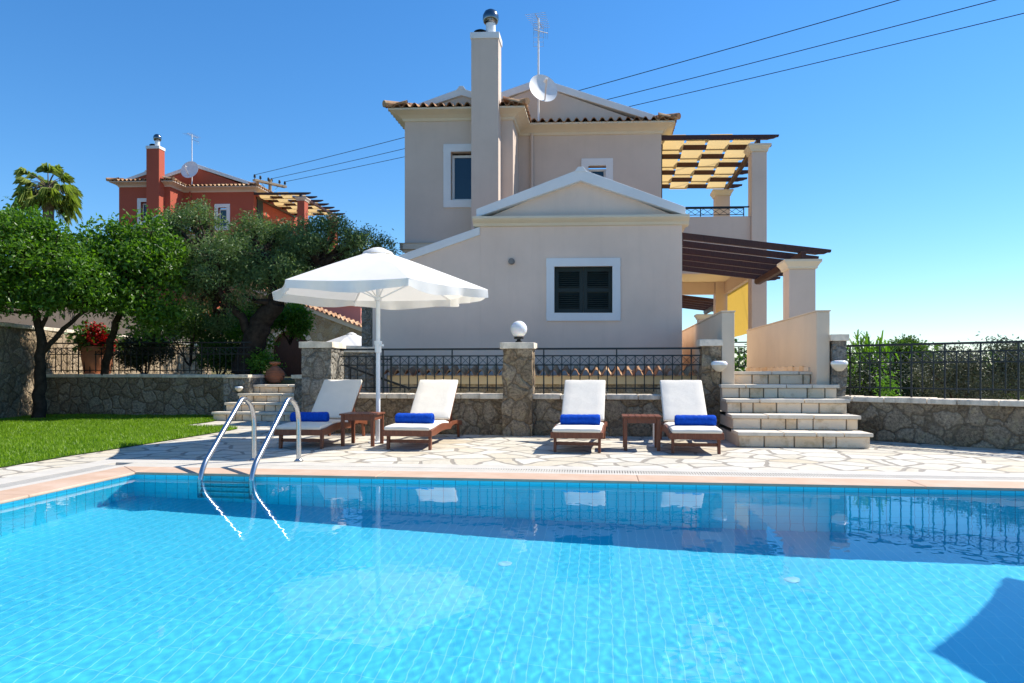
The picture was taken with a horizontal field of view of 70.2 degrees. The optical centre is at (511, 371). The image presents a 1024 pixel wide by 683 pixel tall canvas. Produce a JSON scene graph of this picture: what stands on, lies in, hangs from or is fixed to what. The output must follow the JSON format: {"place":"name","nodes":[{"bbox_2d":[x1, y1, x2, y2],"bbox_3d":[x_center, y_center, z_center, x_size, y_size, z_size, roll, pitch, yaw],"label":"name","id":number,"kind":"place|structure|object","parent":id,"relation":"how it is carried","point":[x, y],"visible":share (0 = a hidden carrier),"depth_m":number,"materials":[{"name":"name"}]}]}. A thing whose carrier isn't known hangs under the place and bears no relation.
{"place":"outdoors","nodes":[
{"label":"outdoors","id":0,"kind":"place"},
{"bbox_2d":[0,413,237,466],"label":"lawn","id":1,"kind":"structure","parent":0,"point":[84,451],"depth_m":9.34,"materials":[{"name":"green plant"}]},
{"bbox_2d":[0,196,141,418],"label":"citrus tree","id":2,"kind":"object","parent":1,"relation":"on","point":[34,279],"visible":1,"depth_m":14.38,"materials":[{"name":"green plant"}]},
{"bbox_2d":[46,374,240,415],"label":"stone wall","id":3,"kind":"structure","parent":1,"relation":"on","point":[162,394],"depth_m":16.25,"materials":[{"name":"grey stone"}]},
{"bbox_2d":[64,319,125,373],"bbox_3d":[-9.596,-0.527,16.809,1.281,1.335,1.100,0,0,-31],"label":"flower pot","id":4,"kind":"object","parent":3,"relation":"on","point":[89,338],"visible":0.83,"depth_m":16.60,"materials":[{"name":"ceramic"}]},
{"bbox_2d":[57,205,194,375],"bbox_3d":[-8.146,-1.733,15.549,2.654,3.674,2.164,0,0,0],"label":"citrus tree","id":5,"kind":"object","parent":3,"relation":"on","point":[139,250],"visible":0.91,"depth_m":15.40,"materials":[{"name":"green plant"}]},
{"bbox_2d":[50,342,250,374],"bbox_3d":[-8.207,-0.287,16.432,4.850,0.735,0.036,0,0,7],"label":"iron fence","id":6,"kind":"object","parent":3,"relation":"on","point":[154,354],"visible":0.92,"depth_m":16.40,"materials":[{"name":"black metal"}]},
{"bbox_2d":[52,223,336,305],"bbox_3d":[-12.375,-3.877,27.430,13.034,3.398,5.573,0,0,0],"label":"hillside scrub","id":7,"kind":"object","parent":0,"point":[330,250],"depth_m":26.89,"materials":[{"name":"green plant"}]},
{"bbox_2d":[267,377,344,383],"bbox_3d":[-7.196,0.500,21.174,8.200,0.600,9.140,0,0,7],"label":"garden","id":8,"kind":"object","parent":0,"point":[288,380],"depth_m":16.32,"materials":[{"name":"soil"}]},
{"bbox_2d":[114,328,178,373],"bbox_3d":[-9.054,-0.482,17.814,1.679,1.462,1.604,0,0,0],"label":"garden shrub","id":9,"kind":"object","parent":8,"relation":"on","point":[129,338],"visible":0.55,"depth_m":17.53,"materials":[{"name":"green plant"}]},
{"bbox_2d":[127,293,236,365],"bbox_3d":[-8.010,-1.031,17.793,2.543,1.844,2.228,0,0,0],"label":"garden shrub","id":10,"kind":"object","parent":8,"relation":"on","point":[193,327],"visible":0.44,"depth_m":17.64,"materials":[{"name":"green plant"}]},
{"bbox_2d":[192,333,239,373],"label":"garden shrub","id":11,"kind":"object","parent":8,"relation":"on","point":[216,357],"visible":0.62,"depth_m":17.14,"materials":[{"name":"green plant"}]},
{"bbox_2d":[201,299,281,351],"bbox_3d":[-6.654,-1.051,18.132,1.976,1.668,2.002,0,0,-31],"label":"garden shrub","id":12,"kind":"object","parent":8,"relation":"on","point":[232,334],"visible":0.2,"depth_m":17.91,"materials":[{"name":"green plant"}]},
{"bbox_2d":[242,347,286,374],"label":"garden shrub","id":13,"kind":"object","parent":8,"relation":"on","point":[260,362],"visible":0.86,"depth_m":16.31,"materials":[{"name":"green plant"}]},
{"bbox_2d":[140,194,403,374],"bbox_3d":[-5.448,-1.995,16.680,5.925,4.302,2.617,0,0,-15],"label":"olive tree","id":14,"kind":"object","parent":8,"relation":"on","point":[215,268],"visible":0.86,"depth_m":16.34,"materials":[{"name":"green plant"}]},
{"bbox_2d":[270,302,318,344],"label":"garden shrub","id":15,"kind":"object","parent":8,"relation":"on","point":[294,319],"visible":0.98,"depth_m":18.36,"materials":[{"name":"green plant"}]},
{"bbox_2d":[344,347,375,392],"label":"stone pillar","id":16,"kind":"structure","parent":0,"point":[370,379],"depth_m":13.44,"materials":[{"name":"grey stone"}]},
{"bbox_2d":[0,476,1023,682],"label":"water","id":17,"kind":"structure","parent":0,"point":[137,579],"depth_m":3.56,"materials":[{"name":"blue liquid"}]},
{"bbox_2d":[0,421,1023,478],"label":"patio","id":18,"kind":"structure","parent":0,"point":[452,449],"depth_m":8.75,"materials":[{"name":"beige stone"}]},
{"bbox_2d":[211,384,294,420],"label":"stone stairs","id":19,"kind":"structure","parent":18,"relation":"on","point":[267,400],"depth_m":14.99,"materials":[{"name":"beige stone"}]},
{"bbox_2d":[265,362,284,382],"bbox_3d":[-5.308,0.024,16.300,0.458,0.472,0.458,0,0,0],"label":"ribbed jar","id":20,"kind":"object","parent":19,"relation":"on","point":[275,373],"visible":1,"depth_m":16.16,"materials":[{"name":"ceramic"}]},
{"bbox_2d":[291,375,301,411],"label":"stone pillar","id":21,"kind":"structure","parent":18,"relation":"on","point":[298,390],"depth_m":11.98,"materials":[{"name":"grey stone"}]},
{"bbox_2d":[274,379,366,448],"bbox_3d":[-2.647,0.562,10.301,0.638,0.875,2.030,0,0,5],"label":"sun lounger","id":22,"kind":"object","parent":18,"relation":"on","point":[335,399],"visible":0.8,"depth_m":10.59,"materials":[{"name":"white fabric"}]},
{"bbox_2d":[290,412,329,421],"bbox_3d":[-2.721,0.612,9.800,0.508,0.132,0.152,0,0,2],"label":"rolled towel","id":23,"kind":"object","parent":22,"relation":"on","point":[315,416],"visible":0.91,"depth_m":9.74,"materials":[{"name":"blue fabric"}]},
{"bbox_2d":[299,342,345,433],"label":"stone pillar","id":24,"kind":"structure","parent":18,"relation":"on","point":[321,362],"depth_m":11.58,"materials":[{"name":"grey stone"}]},
{"bbox_2d":[339,412,384,446],"bbox_3d":[-2.030,0.781,9.900,0.485,0.435,0.490,0,0,7],"label":"side table","id":25,"kind":"object","parent":18,"relation":"on","point":[372,417],"visible":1,"depth_m":9.70,"materials":[{"name":"brown wood"}]},
{"bbox_2d":[361,307,372,346],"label":"stone pier","id":26,"kind":"structure","parent":18,"relation":"on","point":[367,325],"depth_m":14.80,"materials":[{"name":"grey stone"}]},
{"bbox_2d":[344,364,410,392],"bbox_3d":[-2.375,0.432,12.725,1.309,1.137,0.035,0,0,16],"label":"stair handrail","id":27,"kind":"object","parent":18,"relation":"on","point":[370,374],"visible":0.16,"depth_m":12.70,"materials":[{"name":"metal"}]},
{"bbox_2d":[272,247,487,443],"bbox_3d":[-1.871,-0.368,10.201,3.107,2.735,2.714,0,0,6],"label":"parasol","id":28,"kind":"object","parent":18,"relation":"on","point":[378,278],"visible":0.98,"depth_m":9.83,"materials":[{"name":"white fabric"}]},
{"bbox_2d":[336,393,502,434],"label":"stone wall","id":29,"kind":"structure","parent":18,"relation":"on","point":[478,413],"depth_m":11.49,"materials":[{"name":"grey stone"}]},
{"bbox_2d":[340,348,502,392],"bbox_3d":[-1.459,0.005,11.775,2.720,0.750,0.036,0,0,7],"label":"iron fence","id":30,"kind":"object","parent":29,"relation":"on","point":[451,364],"visible":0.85,"depth_m":11.76,"materials":[{"name":"black metal"}]},
{"bbox_2d":[382,380,461,449],"bbox_3d":[-1.202,0.562,10.168,0.638,0.875,2.030,0,0,7],"label":"sun lounger","id":31,"kind":"object","parent":18,"relation":"on","point":[436,398],"visible":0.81,"depth_m":10.43,"materials":[{"name":"white fabric"}]},
{"bbox_2d":[395,413,434,422],"bbox_3d":[-1.271,0.612,9.526,0.508,0.132,0.152,0,0,9],"label":"rolled towel","id":32,"kind":"object","parent":31,"relation":"on","point":[414,417],"visible":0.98,"depth_m":9.47,"materials":[{"name":"blue fabric"}]},
{"bbox_2d":[500,342,536,435],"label":"stone pillar","id":33,"kind":"structure","parent":18,"relation":"on","point":[518,376],"depth_m":11.22,"materials":[{"name":"grey stone"}]},
{"bbox_2d":[510,321,526,341],"bbox_3d":[0.106,-0.621,11.442,0.264,0.345,0.264,0,0,0],"label":"globe lamp","id":34,"kind":"object","parent":33,"relation":"on","point":[518,329],"visible":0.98,"depth_m":11.36,"materials":[{"name":"white glass"}]},
{"bbox_2d":[384,365,698,394],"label":"tile capped wall","id":35,"kind":"structure","parent":18,"relation":"on","point":[630,381],"depth_m":13.42,"materials":[{"name":"yellow stone"}]},
{"bbox_2d":[372,357,390,392],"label":"garden gate","id":36,"kind":"structure","parent":35,"relation":"attached to","point":[387,374],"depth_m":13.29,"materials":[{"name":"metal"}]},
{"bbox_2d":[550,380,606,452],"bbox_3d":[0.942,0.562,9.853,0.638,0.875,2.030,0,0,9],"label":"sun lounger","id":37,"kind":"object","parent":18,"relation":"on","point":[582,397],"visible":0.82,"depth_m":10.15,"materials":[{"name":"white fabric"}]},
{"bbox_2d":[560,414,599,424],"bbox_3d":[0.867,0.612,9.251,0.508,0.132,0.152,0,0,8],"label":"rolled towel","id":38,"kind":"object","parent":37,"relation":"on","point":[579,419],"visible":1,"depth_m":9.19,"materials":[{"name":"blue fabric"}]},
{"bbox_2d":[532,393,667,436],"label":"stone wall","id":39,"kind":"structure","parent":18,"relation":"on","point":[547,410],"depth_m":11.21,"materials":[{"name":"grey stone"}]},
{"bbox_2d":[535,347,700,393],"bbox_3d":[1.637,0.005,11.395,2.570,0.750,0.036,0,0,7],"label":"iron fence","id":40,"kind":"object","parent":39,"relation":"on","point":[579,364],"visible":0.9,"depth_m":11.39,"materials":[{"name":"black metal"}]},
{"bbox_2d":[622,414,661,450],"bbox_3d":[1.659,0.781,9.360,0.485,0.435,0.490,0,0,7],"label":"side table","id":41,"kind":"object","parent":18,"relation":"on","point":[655,419],"visible":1,"depth_m":9.16,"materials":[{"name":"brown wood"}]},
{"bbox_2d":[660,380,723,453],"bbox_3d":[2.337,0.562,9.717,0.638,0.875,2.030,0,0,7],"label":"sun lounger","id":42,"kind":"object","parent":18,"relation":"on","point":[682,397],"visible":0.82,"depth_m":9.99,"materials":[{"name":"white fabric"}]},
{"bbox_2d":[674,415,716,425],"bbox_3d":[2.293,0.612,9.113,0.508,0.132,0.152,0,0,7],"label":"rolled towel","id":43,"kind":"object","parent":42,"relation":"on","point":[707,420],"visible":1,"depth_m":9.05,"materials":[{"name":"blue fabric"}]},
{"bbox_2d":[696,339,722,428],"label":"stone pillar","id":44,"kind":"structure","parent":18,"relation":"on","point":[710,352],"depth_m":11.14,"materials":[{"name":"grey stone"}]},
{"bbox_2d":[711,361,727,371],"bbox_3d":[3.122,-0.076,10.989,0.248,0.162,0.234,0,0,0],"label":"wall lamp","id":45,"kind":"object","parent":44,"relation":"attached to","point":[718,366],"visible":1,"depth_m":10.90,"materials":[{"name":"white glass"}]},
{"bbox_2d":[719,371,872,447],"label":"stone stairs","id":46,"kind":"structure","parent":18,"relation":"on","point":[774,408],"depth_m":10.31,"materials":[{"name":"beige stone"}]},
{"bbox_2d":[824,334,848,413],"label":"stone pillar","id":47,"kind":"structure","parent":18,"relation":"on","point":[838,346],"depth_m":10.81,"materials":[{"name":"grey stone"}]},
{"bbox_2d":[830,360,847,370],"bbox_3d":[4.819,-0.081,10.740,0.248,0.162,0.234,0,0,0],"label":"wall lamp","id":48,"kind":"object","parent":47,"relation":"attached to","point":[838,365],"visible":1,"depth_m":10.66,"materials":[{"name":"white glass"}]},
{"bbox_2d":[871,370,901,396],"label":"fence weed","id":49,"kind":"object","parent":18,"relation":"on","point":[884,393],"visible":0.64,"depth_m":12.86,"materials":[{"name":"green plant"}]},
{"bbox_2d":[836,395,1023,449],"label":"stone wall","id":50,"kind":"structure","parent":18,"relation":"on","point":[991,423],"depth_m":9.82,"materials":[{"name":"grey stone"}]},
{"bbox_2d":[846,340,1023,399],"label":"iron fence","id":51,"kind":"object","parent":50,"relation":"on","point":[980,351],"visible":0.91,"depth_m":10.03,"materials":[{"name":"black metal"}]},
{"bbox_2d":[0,459,1023,490],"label":"grate border","id":52,"kind":"object","parent":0,"point":[120,462],"visible":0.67,"depth_m":7.32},
{"bbox_2d":[198,397,302,479],"bbox_3d":[-2.685,1.194,7.540,0.619,1.842,1.205,0,0,7],"label":"pool ladder","id":53,"kind":"object","parent":52,"relation":"attached to","point":[256,458],"visible":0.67,"depth_m":7.63,"materials":[{"name":"metal"}]},
{"bbox_2d":[0,463,1023,487],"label":"overflow grate","id":54,"kind":"object","parent":52,"relation":"in","point":[4,485],"visible":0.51,"depth_m":7.19,"materials":[{"name":"white plastic"}]},
{"bbox_2d":[0,474,1023,505],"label":"pool basin","id":55,"kind":"object","parent":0,"point":[726,486],"visible":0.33,"depth_m":6.63,"materials":[{"name":"tile"}]},
{"bbox_2d":[0,466,1023,503],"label":"pool coping","id":56,"kind":"object","parent":55,"relation":"on","point":[27,491],"visible":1,"depth_m":6.74,"materials":[{"name":"white stone"}]},
{"bbox_2d":[0,0,1023,483],"label":"sky","id":57,"kind":"structure","parent":0,"point":[904,161],"materials":[{"name":"blue"}]},
{"bbox_2d":[208,334,985,391],"bbox_3d":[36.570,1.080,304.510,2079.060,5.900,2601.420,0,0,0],"label":"ground","id":58,"kind":"structure","parent":0,"point":[228,372],"depth_m":29.93,"materials":[{"name":"soil"}]},
{"bbox_2d":[10,162,83,228],"bbox_3d":[-19.728,-5.020,30.910,2.672,8.045,2.858,0,0,-29],"label":"fan palm","id":59,"kind":"object","parent":58,"relation":"on","point":[47,195],"visible":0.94,"depth_m":30.72,"materials":[{"name":"green plant"}]},
{"bbox_2d":[0,305,189,341],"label":"bank wall","id":60,"kind":"structure","parent":58,"relation":"on","point":[60,322],"depth_m":18.89,"materials":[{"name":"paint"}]},
{"bbox_2d":[67,308,194,340],"bbox_3d":[-12.181,-1.782,21.441,5.253,1.713,6.687,0,0,0],"label":"ivy clump","id":61,"kind":"object","parent":60,"relation":"attached to","point":[126,314],"visible":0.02,"depth_m":21.74,"materials":[{"name":"green plant"}]},
{"bbox_2d":[0,322,210,418],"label":"stone wall","id":62,"kind":"structure","parent":58,"relation":"on","point":[18,342],"depth_m":15.78,"materials":[{"name":"grey stone"}]},
{"bbox_2d":[106,134,336,330],"bbox_3d":[-15.657,-5.938,39.187,10.600,12.535,11.324,0,0,0],"label":"villa","id":63,"kind":"object","parent":58,"relation":"on","point":[153,185],"visible":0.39,"depth_m":38.67,"materials":[{"name":"red paint"}]},
{"bbox_2d":[137,198,145,222],"bbox_3d":[-18.907,-8.185,37.892,1.112,1.596,0.219,0,0,3],"label":"window","id":64,"kind":"structure","parent":63,"relation":"in","point":[139,200],"depth_m":37.81,"materials":[{"name":"white glass"}]},
{"bbox_2d":[183,133,198,184],"bbox_3d":[-16.938,-11.250,38.773,0.686,2.720,0.865,0,0,20],"label":"antenna mast","id":65,"kind":"object","parent":63,"relation":"on","point":[191,152],"visible":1,"depth_m":38.75,"materials":[{"name":"silver metal"}]},
{"bbox_2d":[181,161,197,177],"bbox_3d":[-17.060,-10.675,38.531,0.788,0.967,0.606,0,0,-32],"label":"satellite dish","id":66,"kind":"object","parent":65,"relation":"attached to","point":[189,169],"visible":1,"depth_m":38.59,"materials":[{"name":"white metal"}]},
{"bbox_2d":[214,204,229,229],"bbox_3d":[-15.464,-8.235,38.971,0.852,1.396,0.219,0,0,3],"label":"window","id":67,"kind":"structure","parent":63,"relation":"in","point":[226,212],"depth_m":38.88,"materials":[{"name":"white glass"}]},
{"bbox_2d":[254,192,344,217],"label":"pergola","id":68,"kind":"object","parent":63,"relation":"attached to","point":[283,200],"visible":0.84,"depth_m":40.54,"materials":[{"name":"fabric"}]},
{"bbox_2d":[222,374,266,410],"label":"stone wall","id":69,"kind":"structure","parent":58,"relation":"on","point":[245,382],"depth_m":15.54,"materials":[{"name":"grey stone"}]},
{"bbox_2d":[235,386,242,391],"bbox_3d":[-5.786,0.373,15.463,0.174,0.113,0.204,0,0,0],"label":"wall lamp","id":70,"kind":"object","parent":69,"relation":"attached to","point":[238,388],"visible":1,"depth_m":15.39,"materials":[{"name":"white glass"}]},
{"bbox_2d":[253,174,286,191],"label":"utility pole","id":71,"kind":"object","parent":58,"relation":"on","point":[269,182],"visible":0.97,"depth_m":44.92,"materials":[{"name":"brown wood"}]},
{"bbox_2d":[255,0,898,174],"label":"overhead wire","id":72,"kind":"object","parent":71,"relation":"attached to","point":[648,71],"visible":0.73,"depth_m":26.26,"materials":[{"name":"black metal"}]},
{"bbox_2d":[272,0,995,178],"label":"overhead wire","id":73,"kind":"object","parent":71,"relation":"attached to","point":[727,69],"visible":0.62,"depth_m":26.30,"materials":[{"name":"black metal"}]},
{"bbox_2d":[285,13,1023,181],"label":"overhead wire","id":74,"kind":"object","parent":71,"relation":"attached to","point":[761,75],"visible":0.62,"depth_m":26.96,"materials":[{"name":"black metal"}]},
{"bbox_2d":[226,284,361,376],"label":"arched wall","id":75,"kind":"structure","parent":58,"relation":"on","point":[327,327],"depth_m":36.00,"materials":[{"name":"paint"}]},
{"bbox_2d":[274,332,306,376],"bbox_3d":[-10.954,-0.403,36.349,1.831,3.205,0.044,0,0,0],"label":"door","id":76,"kind":"structure","parent":75,"relation":"in","point":[291,355],"depth_m":36.32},
{"bbox_2d":[304,305,361,326],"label":"pink outbuilding","id":77,"kind":"structure","parent":58,"relation":"on","point":[352,312],"depth_m":37.53,"materials":[{"name":"paint"}]},
{"bbox_2d":[327,332,361,346],"bbox_3d":[-6.827,-0.320,31.003,3.045,2.680,2.660,0,0,-20],"label":"parasol","id":78,"kind":"object","parent":58,"relation":"on","point":[351,339],"visible":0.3,"depth_m":30.29,"materials":[{"name":"fabric"}]},
{"bbox_2d":[373,9,771,392],"bbox_3d":[2.079,-3.967,19.687,10.600,9.935,11.324,0,0,0],"label":"villa","id":79,"kind":"object","parent":58,"relation":"on","point":[544,233],"visible":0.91,"depth_m":14.44,"materials":[{"name":"paint"}]},
{"bbox_2d":[443,144,470,207],"bbox_3d":[-1.171,-4.915,18.392,1.112,1.596,0.219,0,0,3],"label":"window","id":80,"kind":"structure","parent":79,"relation":"in","point":[461,164],"depth_m":18.45,"materials":[{"name":"white glass"}]},
{"bbox_2d":[527,12,548,120],"bbox_3d":[0.706,-7.980,19.328,0.558,2.720,0.856,0,0,15],"label":"antenna mast","id":81,"kind":"object","parent":79,"relation":"on","point":[538,108],"visible":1,"depth_m":19.26,"materials":[{"name":"silver metal"}]},
{"bbox_2d":[530,74,556,101],"bbox_3d":[0.817,-7.404,19.021,0.549,0.796,0.630,0,0,30],"label":"satellite dish","id":82,"kind":"object","parent":81,"relation":"attached to","point":[543,87],"visible":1,"depth_m":19.09,"materials":[{"name":"white metal"}]},
{"bbox_2d":[546,258,620,320],"bbox_3d":[1.401,-1.603,14.354,1.462,1.233,0.179,0,0,3],"label":"window","id":83,"kind":"structure","parent":79,"relation":"in","point":[581,293],"depth_m":14.38,"materials":[{"name":"white paint"}]},
{"bbox_2d":[581,158,612,179],"bbox_3d":[2.272,-4.965,19.471,0.852,1.396,0.219,0,0,3],"label":"window","id":84,"kind":"structure","parent":79,"relation":"in","point":[608,162],"depth_m":19.37,"materials":[{"name":"white glass"}]},
{"bbox_2d":[682,295,712,322],"bbox_3d":[6.397,-1.382,26.857,2.938,2.764,4.130,0,0,7],"label":"pergola","id":85,"kind":"object","parent":79,"relation":"attached to","point":[704,305],"visible":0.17,"depth_m":26.57,"materials":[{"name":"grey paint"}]},
{"bbox_2d":[661,134,778,188],"bbox_3d":[5.833,-6.128,21.870,3.068,0.285,5.542,0,0,7],"label":"pergola","id":86,"kind":"object","parent":79,"relation":"attached to","point":[692,148],"visible":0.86,"depth_m":21.16,"materials":[{"name":"fabric"}]},
{"bbox_2d":[727,282,747,336],"bbox_3d":[6.814,-1.790,21.834,0.028,1.460,4.200,0,0,7],"label":"veranda blind","id":87,"kind":"object","parent":79,"relation":"hanging from","point":[737,300],"visible":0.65,"depth_m":21.80,"materials":[{"name":"fabric"}]},
{"bbox_2d":[682,232,830,318],"bbox_3d":[5.098,-1.382,16.566,2.938,2.764,4.681,0,0,7],"label":"pergola","id":88,"kind":"object","parent":79,"relation":"attached to","point":[797,272],"visible":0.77,"depth_m":15.19,"materials":[{"name":"brown paint"}]},
{"bbox_2d":[734,336,1023,399],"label":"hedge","id":89,"kind":"object","parent":58,"relation":"on","point":[740,359],"visible":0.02,"depth_m":43.45,"materials":[{"name":"green plant"}]},
{"bbox_2d":[847,329,912,390],"bbox_3d":[7.552,0.092,15.476,1.871,2.028,1.394,0,0,0],"label":"bush","id":90,"kind":"object","parent":58,"relation":"on","point":[868,348],"visible":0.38,"depth_m":15.33,"materials":[{"name":"green plant"}]},
{"bbox_2d":[878,334,937,384],"bbox_3d":[11.323,0.246,20.961,1.666,2.722,1.919,0,0,0],"label":"bush","id":91,"kind":"object","parent":58,"relation":"on","point":[908,339],"visible":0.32,"depth_m":20.60,"materials":[{"name":"green plant"}]},
{"bbox_2d":[845,355,1009,399],"bbox_3d":[8.338,0.522,14.831,4.224,1.809,1.544,0,0,-18],"label":"clipped hedge","id":92,"kind":"object","parent":58,"relation":"on","point":[867,392],"visible":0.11,"depth_m":14.48,"materials":[{"name":"green plant"}]},
{"bbox_2d":[902,334,1023,399],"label":"olive bush","id":93,"kind":"object","parent":58,"relation":"on","point":[999,375],"visible":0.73,"depth_m":12.57,"materials":[{"name":"green plant"}]},
{"bbox_2d":[649,423,661,446],"bbox_3d":[1.910,0.789,9.700,0.180,0.419,0.180,0,0,0],"label":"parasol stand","id":94,"kind":"object","parent":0,"point":[652,445],"visible":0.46,"depth_m":9.68,"materials":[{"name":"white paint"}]},
{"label":"upper path","id":95,"kind":"structure","parent":0,"visible":0},
{"bbox_2d":[682,311,734,383],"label":"parapet wall","id":96,"kind":"structure","parent":95,"relation":"on","point":[719,325],"depth_m":11.59,"materials":[{"name":"beige paint"}]},
{"bbox_2d":[734,342,746,367],"bbox_3d":[6.052,-0.385,18.711,3.300,0.750,0.036,0,0,7],"label":"iron fence","id":97,"kind":"object","parent":95,"relation":"on","point":[744,352],"visible":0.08,"depth_m":18.71,"materials":[{"name":"black metal"}]},
{"bbox_2d":[746,310,830,383],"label":"parapet wall","id":98,"kind":"structure","parent":95,"relation":"on","point":[801,342],"depth_m":12.12,"materials":[{"name":"beige paint"}]}
]}

